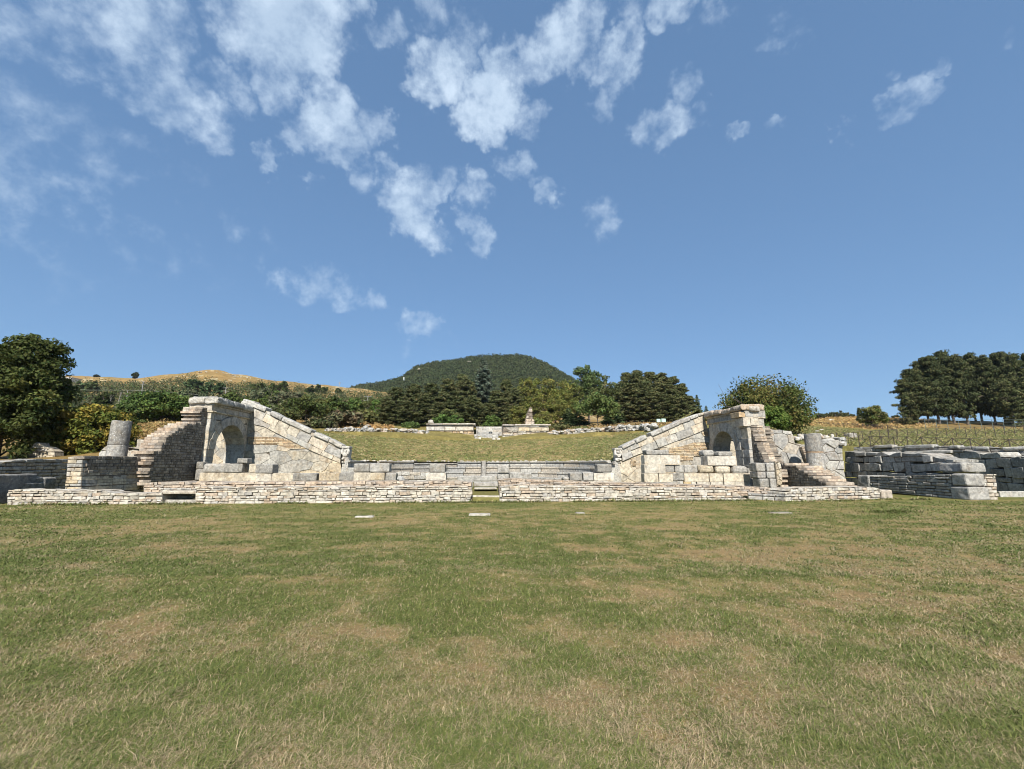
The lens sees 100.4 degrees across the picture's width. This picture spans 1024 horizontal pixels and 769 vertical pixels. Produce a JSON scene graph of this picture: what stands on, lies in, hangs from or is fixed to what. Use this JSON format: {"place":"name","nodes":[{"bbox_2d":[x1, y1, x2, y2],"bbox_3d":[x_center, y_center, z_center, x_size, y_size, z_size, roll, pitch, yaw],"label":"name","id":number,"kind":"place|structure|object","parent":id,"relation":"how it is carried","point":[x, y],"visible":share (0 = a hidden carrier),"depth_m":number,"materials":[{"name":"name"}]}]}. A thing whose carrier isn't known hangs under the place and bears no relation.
{"place":"outdoors","nodes":[
{"label":"outdoors","id":0,"kind":"place"},
{"bbox_2d":[224,464,248,472],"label":"stone block","id":1,"kind":"structure","parent":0,"point":[236,468],"depth_m":25.62,"materials":[{"name":"grey stone"}]},
{"bbox_2d":[408,356,556,391],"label":"wooded hill","id":2,"kind":"structure","parent":0,"point":[535,375],"depth_m":610.66,"materials":[{"name":"green plant"}]},
{"bbox_2d":[350,353,643,420],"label":"wood","id":3,"kind":"object","parent":2,"relation":"on","point":[435,373],"visible":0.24,"depth_m":618.57,"materials":[{"name":"green plant"}]},
{"bbox_2d":[316,410,699,461],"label":"grass slope","id":4,"kind":"structure","parent":0,"point":[450,454],"depth_m":46.74,"materials":[{"name":"green plant"}]},
{"bbox_2d":[0,370,1022,477],"bbox_3d":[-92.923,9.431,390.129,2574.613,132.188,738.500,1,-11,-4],"label":"hillside","id":5,"kind":"structure","parent":0,"point":[430,435],"depth_m":73.93,"materials":[{"name":"green plant"}]},
{"bbox_2d":[0,333,84,458],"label":"leafy tree","id":6,"kind":"object","parent":5,"relation":"on","point":[37,390],"visible":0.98,"depth_m":30.52,"materials":[{"name":"green plant"}]},
{"bbox_2d":[29,443,63,457],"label":"ruined wall","id":7,"kind":"structure","parent":5,"relation":"on","point":[45,449],"depth_m":30.42,"materials":[{"name":"stone"}]},
{"bbox_2d":[46,403,143,455],"bbox_3d":[-33.027,4.392,33.809,6.169,6.016,5.663,1,-11,-4],"label":"yellow bush","id":8,"kind":"object","parent":5,"relation":"on","point":[84,429],"visible":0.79,"depth_m":32.30,"materials":[{"name":"green plant"}]},
{"bbox_2d":[116,403,147,422],"bbox_3d":[-47.649,4.122,52.939,2.904,3.754,3.608,-7,-13,34],"label":"green thicket","id":9,"kind":"object","parent":5,"relation":"on","point":[133,409],"visible":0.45,"depth_m":52.70,"materials":[{"name":"green plant"}]},
{"bbox_2d":[115,389,192,421],"bbox_3d":[-51.772,3.474,62.590,9.385,5.641,9.078,4,-11,-22],"label":"green thicket","id":10,"kind":"object","parent":5,"relation":"on","point":[168,405],"visible":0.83,"depth_m":60.87,"materials":[{"name":"green plant"}]},
{"bbox_2d":[133,420,180,440],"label":"dry grass","id":11,"kind":"structure","parent":5,"relation":"on","point":[146,428],"depth_m":45.19,"materials":[{"name":"yellow plant"}]},
{"bbox_2d":[62,373,392,416],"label":"hillside scrub","id":12,"kind":"object","parent":5,"relation":"on","point":[116,388],"visible":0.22,"depth_m":234.34,"materials":[{"name":"green plant"}]},
{"bbox_2d":[249,387,284,404],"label":"scrub bush","id":13,"kind":"object","parent":5,"relation":"on","point":[269,396],"visible":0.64,"depth_m":113.28,"materials":[{"name":"green plant"}]},
{"bbox_2d":[275,394,330,420],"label":"leafy tree","id":14,"kind":"object","parent":5,"relation":"on","point":[305,406],"visible":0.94,"depth_m":71.34,"materials":[{"name":"green plant"}]},
{"bbox_2d":[302,416,337,427],"bbox_3d":[-25.134,5.340,56.446,4.792,2.369,4.862,1,-11,-4],"label":"scrub bush","id":15,"kind":"object","parent":5,"relation":"on","point":[315,422],"visible":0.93,"depth_m":55.01,"materials":[{"name":"green plant"}]},
{"bbox_2d":[317,396,350,414],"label":"leafy tree","id":16,"kind":"object","parent":5,"relation":"on","point":[334,403],"visible":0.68,"depth_m":83.52,"materials":[{"name":"green plant"}]},
{"bbox_2d":[323,409,363,425],"bbox_3d":[-22.956,5.016,58.404,5.828,3.287,5.474,1,-11,-4],"label":"scrub bush","id":17,"kind":"object","parent":5,"relation":"on","point":[349,418],"visible":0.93,"depth_m":57.19,"materials":[{"name":"green plant"}]},
{"bbox_2d":[324,426,428,433],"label":"rubble wall","id":18,"kind":"structure","parent":5,"relation":"on","point":[362,429],"depth_m":55.32,"materials":[{"name":"grey stone"}]},
{"bbox_2d":[374,397,396,424],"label":"pine tree","id":19,"kind":"object","parent":5,"relation":"on","point":[387,409],"visible":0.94,"depth_m":70.56,"materials":[{"name":"green plant"}]},
{"bbox_2d":[376,387,409,424],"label":"pine tree","id":20,"kind":"object","parent":5,"relation":"on","point":[398,396],"visible":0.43,"depth_m":74.98,"materials":[{"name":"green plant"}]},
{"bbox_2d":[392,400,422,425],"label":"pine tree","id":21,"kind":"object","parent":5,"relation":"on","point":[404,408],"visible":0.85,"depth_m":69.53,"materials":[{"name":"green plant"}]},
{"bbox_2d":[404,383,428,419],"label":"pine tree","id":22,"kind":"object","parent":5,"relation":"on","point":[413,392],"visible":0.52,"depth_m":78.96,"materials":[{"name":"green plant"}]},
{"bbox_2d":[413,396,436,425],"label":"pine tree","id":23,"kind":"object","parent":5,"relation":"on","point":[423,405],"visible":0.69,"depth_m":74.71,"materials":[{"name":"green plant"}]},
{"bbox_2d":[419,383,445,422],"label":"pine tree","id":24,"kind":"object","parent":5,"relation":"on","point":[432,389],"visible":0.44,"depth_m":83.56,"materials":[{"name":"green plant"}]},
{"bbox_2d":[437,378,458,412],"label":"pine tree","id":25,"kind":"object","parent":5,"relation":"on","point":[448,385],"visible":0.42,"depth_m":85.71,"materials":[{"name":"green plant"}]},
{"bbox_2d":[426,423,475,434],"bbox_3d":[-9.125,7.090,64.743,7.231,1.971,5.470,1,-11,-4],"label":"temple podium","id":26,"kind":"object","parent":5,"relation":"on","point":[465,428],"visible":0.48,"depth_m":62.37,"materials":[{"name":"beige stone"}]},
{"bbox_2d":[441,390,470,422],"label":"pine tree","id":27,"kind":"object","parent":5,"relation":"on","point":[456,404],"visible":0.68,"depth_m":77.36,"materials":[{"name":"green plant"}]},
{"bbox_2d":[455,374,471,419],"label":"pine tree","id":28,"kind":"object","parent":5,"relation":"on","point":[463,380],"visible":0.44,"depth_m":96.13,"materials":[{"name":"green plant"}]},
{"bbox_2d":[460,396,482,426],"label":"pine tree","id":29,"kind":"object","parent":5,"relation":"on","point":[473,404],"visible":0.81,"depth_m":77.63,"materials":[{"name":"green plant"}]},
{"bbox_2d":[473,358,497,422],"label":"cedar tree","id":30,"kind":"object","parent":5,"relation":"on","point":[483,383],"visible":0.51,"depth_m":104.41,"materials":[{"name":"green plant"}]},
{"bbox_2d":[476,403,498,426],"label":"pine tree","id":31,"kind":"object","parent":5,"relation":"on","point":[489,409],"visible":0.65,"depth_m":75.69,"materials":[{"name":"green plant"}]},
{"bbox_2d":[476,427,501,437],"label":"grand steps","id":32,"kind":"structure","parent":5,"relation":"on","point":[483,432],"depth_m":63.70,"materials":[{"name":"grey stone"}]},
{"bbox_2d":[489,390,510,423],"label":"pine tree","id":33,"kind":"object","parent":5,"relation":"on","point":[495,397],"visible":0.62,"depth_m":82.09,"materials":[{"name":"green plant"}]},
{"bbox_2d":[505,388,524,423],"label":"pine tree","id":34,"kind":"object","parent":5,"relation":"on","point":[515,397],"visible":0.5,"depth_m":86.51,"materials":[{"name":"green plant"}]},
{"bbox_2d":[508,406,527,423],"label":"leafy tree","id":35,"kind":"object","parent":5,"relation":"on","point":[517,414],"visible":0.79,"depth_m":73.13,"materials":[{"name":"green plant"}]},
{"bbox_2d":[501,424,550,436],"bbox_3d":[1.999,7.304,65.513,7.258,1.978,5.435,1,-11,-4],"label":"temple podium","id":36,"kind":"object","parent":5,"relation":"on","point":[513,429],"visible":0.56,"depth_m":63.05,"materials":[{"name":"beige stone"}]},
{"bbox_2d":[517,376,539,414],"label":"leafy tree","id":37,"kind":"object","parent":5,"relation":"on","point":[524,388],"visible":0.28,"depth_m":92.87,"materials":[{"name":"green plant"}]},
{"bbox_2d":[518,395,551,418],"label":"leafy tree","id":38,"kind":"object","parent":5,"relation":"on","point":[536,405],"visible":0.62,"depth_m":76.56,"materials":[{"name":"green plant"}]},
{"bbox_2d":[526,377,556,413],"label":"leafy tree","id":39,"kind":"object","parent":5,"relation":"on","point":[545,392],"visible":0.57,"depth_m":91.32,"materials":[{"name":"green plant"}]},
{"bbox_2d":[543,398,567,423],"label":"leafy tree","id":40,"kind":"object","parent":5,"relation":"on","point":[554,409],"visible":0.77,"depth_m":78.32,"materials":[{"name":"green plant"}]},
{"bbox_2d":[555,390,578,417],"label":"leafy tree","id":41,"kind":"object","parent":5,"relation":"on","point":[566,399],"visible":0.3,"depth_m":83.04,"materials":[{"name":"green plant"}]},
{"bbox_2d":[570,364,607,422],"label":"poplar tree","id":42,"kind":"object","parent":5,"relation":"on","point":[587,375],"visible":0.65,"depth_m":97.80,"materials":[{"name":"green plant"}]},
{"bbox_2d":[571,392,620,424],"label":"young tree","id":43,"kind":"object","parent":5,"relation":"on","point":[600,403],"visible":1,"depth_m":65.23,"materials":[{"name":"green plant"}]},
{"bbox_2d":[547,423,658,434],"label":"rubble wall","id":44,"kind":"structure","parent":5,"relation":"on","point":[647,427],"depth_m":56.47,"materials":[{"name":"grey stone"}]},
{"bbox_2d":[548,421,671,433],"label":"dry grass","id":45,"kind":"structure","parent":5,"relation":"on","point":[593,425],"depth_m":65.10,"materials":[{"name":"beige plant"}]},
{"bbox_2d":[619,383,648,421],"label":"pine tree","id":46,"kind":"object","parent":5,"relation":"on","point":[631,390],"visible":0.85,"depth_m":89.74,"materials":[{"name":"green plant"}]},
{"bbox_2d":[634,381,661,420],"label":"pine tree","id":47,"kind":"object","parent":5,"relation":"on","point":[645,388],"visible":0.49,"depth_m":89.55,"materials":[{"name":"green plant"}]},
{"bbox_2d":[640,390,666,421],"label":"pine tree","id":48,"kind":"object","parent":5,"relation":"on","point":[654,404],"visible":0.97,"depth_m":86.28,"materials":[{"name":"green plant"}]},
{"bbox_2d":[656,394,680,421],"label":"pine tree","id":49,"kind":"object","parent":5,"relation":"on","point":[666,399],"visible":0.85,"depth_m":87.19,"materials":[{"name":"green plant"}]},
{"bbox_2d":[712,373,818,433],"bbox_3d":[31.210,2.937,52.914,11.577,9.089,11.823,-5,-12,26],"label":"leafy tree","id":50,"kind":"object","parent":5,"relation":"on","point":[786,396],"visible":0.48,"depth_m":50.25,"materials":[{"name":"green plant"}]},
{"bbox_2d":[764,404,792,430],"bbox_3d":[27.674,4.150,45.812,4.563,4.028,4.312,7,-13,-33],"label":"green bush","id":51,"kind":"object","parent":5,"relation":"on","point":[774,418],"visible":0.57,"depth_m":44.74,"materials":[{"name":"green plant"}]},
{"bbox_2d":[808,416,939,428],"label":"dry grass","id":52,"kind":"structure","parent":5,"relation":"on","point":[893,421],"depth_m":84.37,"materials":[{"name":"beige plant"}]},
{"bbox_2d":[858,405,889,426],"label":"bush","id":53,"kind":"object","parent":5,"relation":"on","point":[874,414],"visible":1,"depth_m":77.33,"materials":[{"name":"green plant"}]},
{"bbox_2d":[891,378,919,424],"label":"pine tree","id":54,"kind":"object","parent":5,"relation":"on","point":[912,418],"visible":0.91,"depth_m":86.13,"materials":[{"name":"green plant"}]},
{"bbox_2d":[793,426,1023,446],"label":"grass","id":55,"kind":"structure","parent":5,"relation":"on","point":[980,435],"depth_m":54.19,"materials":[{"name":"green plant"}]},
{"bbox_2d":[889,368,939,424],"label":"pine tree","id":56,"kind":"object","parent":5,"relation":"on","point":[913,378],"visible":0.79,"depth_m":85.69,"materials":[{"name":"green plant"}]},
{"bbox_2d":[917,355,964,423],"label":"pine tree","id":57,"kind":"object","parent":5,"relation":"on","point":[930,368],"visible":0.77,"depth_m":88.40,"materials":[{"name":"green plant"}]},
{"bbox_2d":[858,435,1023,446],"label":"iron fence","id":58,"kind":"object","parent":5,"relation":"on","point":[907,438],"visible":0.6,"depth_m":33.80,"materials":[{"name":"metal"}]},
{"bbox_2d":[932,349,969,422],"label":"pine tree","id":59,"kind":"object","parent":5,"relation":"on","point":[942,355],"visible":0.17,"depth_m":94.65,"materials":[{"name":"green plant"}]},
{"bbox_2d":[887,425,1023,436],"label":"iron fence","id":60,"kind":"object","parent":5,"relation":"on","point":[955,428],"visible":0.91,"depth_m":55.87,"materials":[{"name":"brown metal"}]},
{"bbox_2d":[940,354,981,424],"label":"pine tree","id":61,"kind":"object","parent":5,"relation":"on","point":[957,364],"visible":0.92,"depth_m":88.34,"materials":[{"name":"green plant"}]},
{"bbox_2d":[962,352,987,421],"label":"pine tree","id":62,"kind":"object","parent":5,"relation":"on","point":[969,358],"visible":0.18,"depth_m":97.19,"materials":[{"name":"green plant"}]},
{"bbox_2d":[967,354,1013,424],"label":"pine tree","id":63,"kind":"object","parent":5,"relation":"on","point":[985,368],"visible":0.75,"depth_m":90.15,"materials":[{"name":"green plant"}]},
{"bbox_2d":[992,380,1023,426],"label":"pine tree","id":64,"kind":"object","parent":5,"relation":"on","point":[1005,404],"visible":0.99,"depth_m":84.39,"materials":[{"name":"green plant"}]},
{"bbox_2d":[995,352,1023,416],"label":"pine tree","id":65,"kind":"object","parent":5,"relation":"on","point":[1012,366],"visible":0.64,"depth_m":89.25,"materials":[{"name":"green plant"}]},
{"bbox_2d":[0,482,1023,768],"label":"lawn","id":66,"kind":"structure","parent":0,"point":[776,546],"depth_m":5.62,"materials":[{"name":"green plant"}]},
{"bbox_2d":[0,474,56,503],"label":"wall","id":67,"kind":"structure","parent":66,"relation":"on","point":[16,481],"depth_m":18.59,"materials":[{"name":"grey stone"}]},
{"bbox_2d":[0,459,70,488],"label":"wall","id":68,"kind":"structure","parent":66,"relation":"on","point":[48,468],"depth_m":23.03,"materials":[{"name":"stone"}]},
{"bbox_2d":[7,488,175,504],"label":"wall","id":69,"kind":"structure","parent":66,"relation":"on","point":[77,496],"depth_m":17.68,"materials":[{"name":"stone"}]},
{"bbox_2d":[65,456,143,491],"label":"brick wall","id":70,"kind":"structure","parent":66,"relation":"on","point":[102,472],"depth_m":20.59,"materials":[{"name":"stone"}]},
{"bbox_2d":[105,420,131,456],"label":"column","id":71,"kind":"structure","parent":66,"relation":"on","point":[119,438],"depth_m":24.05,"materials":[{"name":"stone"}]},
{"bbox_2d":[131,407,206,484],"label":"brick wall","id":72,"kind":"structure","parent":66,"relation":"on","point":[171,452],"depth_m":24.64,"materials":[{"name":"stone"}]},
{"bbox_2d":[160,488,200,499],"bbox_3d":[-14.350,4.806,18.426,2.140,0.632,1.012,1,-11,-4],"label":"wall niche","id":73,"kind":"object","parent":66,"relation":"on","point":[185,493],"depth_m":18.69,"materials":[{"name":"stone"}]},
{"bbox_2d":[188,396,253,480],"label":"stone arch","id":74,"kind":"structure","parent":66,"relation":"on","point":[229,419],"depth_m":28.98,"materials":[{"name":"stone"}]},
{"bbox_2d":[211,399,351,472],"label":"retaining wall","id":75,"kind":"structure","parent":66,"relation":"on","point":[286,444],"depth_m":31.62,"materials":[{"name":"stone"}]},
{"bbox_2d":[199,472,373,481],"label":"stage plinth","id":76,"kind":"structure","parent":66,"relation":"on","point":[320,476],"depth_m":25.78,"materials":[{"name":"stone"}]},
{"bbox_2d":[143,480,471,491],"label":"wall","id":77,"kind":"structure","parent":66,"relation":"on","point":[153,487],"depth_m":19.30,"materials":[{"name":"stone"}]},
{"bbox_2d":[195,485,472,503],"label":"wall","id":78,"kind":"structure","parent":66,"relation":"on","point":[284,494],"depth_m":18.39,"materials":[{"name":"stone"}]},
{"bbox_2d":[396,471,427,480],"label":"orchestra block","id":79,"kind":"structure","parent":66,"relation":"on","point":[411,476],"depth_m":34.94,"materials":[{"name":"stone"}]},
{"bbox_2d":[18,496,932,505],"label":"grass","id":80,"kind":"structure","parent":66,"relation":"on","point":[412,501],"depth_m":18.43,"materials":[{"name":"green plant"}]},
{"bbox_2d":[372,471,579,480],"bbox_3d":[-2.389,7.920,36.161,17.802,0.934,9.636,1,-11,-4],"label":"curved bench","id":81,"kind":"object","parent":66,"relation":"on","point":[533,474],"visible":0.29,"depth_m":39.08,"materials":[{"name":"stone"}]},
{"bbox_2d":[344,460,618,481],"bbox_3d":[-2.425,7.556,36.797,20.239,1.885,10.958,1,-11,-4],"label":"curved bench","id":82,"kind":"object","parent":66,"relation":"on","point":[542,466],"visible":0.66,"depth_m":39.31,"materials":[{"name":"stone"}]},
{"bbox_2d":[471,487,498,500],"bbox_3d":[-1.279,5.372,20.958,1.345,0.450,3.750,1,-11,-4],"label":"turf step","id":83,"kind":"object","parent":66,"relation":"on","point":[485,492],"visible":0.47,"depth_m":19.93,"materials":[{"name":"green plant"}]},
{"bbox_2d":[457,473,531,480],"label":"stage plinth","id":84,"kind":"structure","parent":66,"relation":"on","point":[498,476],"depth_m":27.01,"materials":[{"name":"grey stone"}]},
{"bbox_2d":[568,472,613,481],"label":"stage plinth","id":85,"kind":"structure","parent":66,"relation":"on","point":[595,477],"depth_m":27.01,"materials":[{"name":"grey stone"}]},
{"bbox_2d":[499,484,745,501],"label":"wall","id":86,"kind":"structure","parent":66,"relation":"on","point":[552,493],"depth_m":19.21,"materials":[{"name":"stone"}]},
{"bbox_2d":[497,478,769,495],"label":"rubble bank","id":87,"kind":"structure","parent":66,"relation":"on","point":[742,490],"depth_m":20.34,"materials":[{"name":"stone"}]},
{"bbox_2d":[612,411,736,482],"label":"retaining wall","id":88,"kind":"structure","parent":66,"relation":"on","point":[687,439],"depth_m":33.59,"materials":[{"name":"stone"}]},
{"bbox_2d":[641,455,749,485],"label":"stage plinth","id":89,"kind":"structure","parent":66,"relation":"on","point":[653,470],"depth_m":27.35,"materials":[{"name":"stone"}]},
{"bbox_2d":[697,465,713,472],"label":"stone block","id":90,"kind":"structure","parent":89,"relation":"on","point":[704,469],"depth_m":27.53,"materials":[{"name":"grey stone"}]},
{"bbox_2d":[701,456,735,465],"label":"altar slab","id":91,"kind":"structure","parent":90,"relation":"on","point":[717,460],"depth_m":27.75,"materials":[{"name":"stone"}]},
{"bbox_2d":[704,404,765,467],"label":"stone arch","id":92,"kind":"structure","parent":66,"relation":"on","point":[727,426],"depth_m":29.82,"materials":[{"name":"stone"}]},
{"bbox_2d":[748,462,776,487],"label":"stone pier","id":93,"kind":"structure","parent":66,"relation":"on","point":[764,476],"depth_m":26.21,"materials":[{"name":"grey stone"}]},
{"bbox_2d":[750,425,787,486],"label":"brick wall","id":94,"kind":"structure","parent":66,"relation":"on","point":[765,447],"depth_m":28.25,"materials":[{"name":"stone"}]},
{"bbox_2d":[770,429,805,462],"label":"polygonal wall","id":95,"kind":"structure","parent":94,"relation":"on","point":[788,448],"depth_m":30.15,"materials":[{"name":"stone"}]},
{"bbox_2d":[804,433,825,469],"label":"column","id":96,"kind":"structure","parent":66,"relation":"on","point":[814,452],"depth_m":27.80,"materials":[{"name":"stone"}]},
{"bbox_2d":[780,463,855,486],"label":"brick wall","id":97,"kind":"structure","parent":66,"relation":"on","point":[802,474],"depth_m":24.72,"materials":[{"name":"stone"}]},
{"bbox_2d":[768,486,892,500],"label":"wall","id":98,"kind":"structure","parent":66,"relation":"on","point":[800,493],"depth_m":19.73,"materials":[{"name":"stone"}]},
{"bbox_2d":[822,440,845,481],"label":"polygonal wall","id":99,"kind":"structure","parent":66,"relation":"on","point":[833,456],"depth_m":29.17,"materials":[{"name":"grey stone"}]},
{"bbox_2d":[844,451,978,486],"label":"polygonal wall","id":100,"kind":"structure","parent":66,"relation":"on","point":[857,463],"depth_m":26.03,"materials":[{"name":"grey stone"}]},
{"bbox_2d":[939,462,985,472],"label":"wall block","id":101,"kind":"structure","parent":100,"relation":"on","point":[963,467],"depth_m":22.08,"materials":[{"name":"grey stone"}]},
{"bbox_2d":[870,474,959,497],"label":"coursed wall","id":102,"kind":"structure","parent":66,"relation":"on","point":[939,486],"depth_m":22.35,"materials":[{"name":"stone"}]},
{"bbox_2d":[951,473,998,499],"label":"end pier","id":103,"kind":"structure","parent":66,"relation":"on","point":[972,487],"depth_m":20.00,"materials":[{"name":"grey stone"}]},
{"bbox_2d":[948,450,1023,490],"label":"polygonal wall","id":104,"kind":"structure","parent":66,"relation":"on","point":[1007,468],"depth_m":25.88,"materials":[{"name":"grey stone"}]},
{"bbox_2d":[854,444,1023,456],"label":"terrace wall","id":105,"kind":"structure","parent":104,"relation":"on","point":[933,448],"depth_m":29.93,"materials":[{"name":"stone"}]},
{"bbox_2d":[0,0,1023,421],"label":"sky","id":106,"kind":"structure","parent":0,"point":[828,195],"materials":[{"name":"blue"}]},
{"bbox_2d":[855,507,924,513],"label":"grass","id":107,"kind":"structure","parent":0,"point":[894,510],"depth_m":14.66,"materials":[{"name":"green plant"}]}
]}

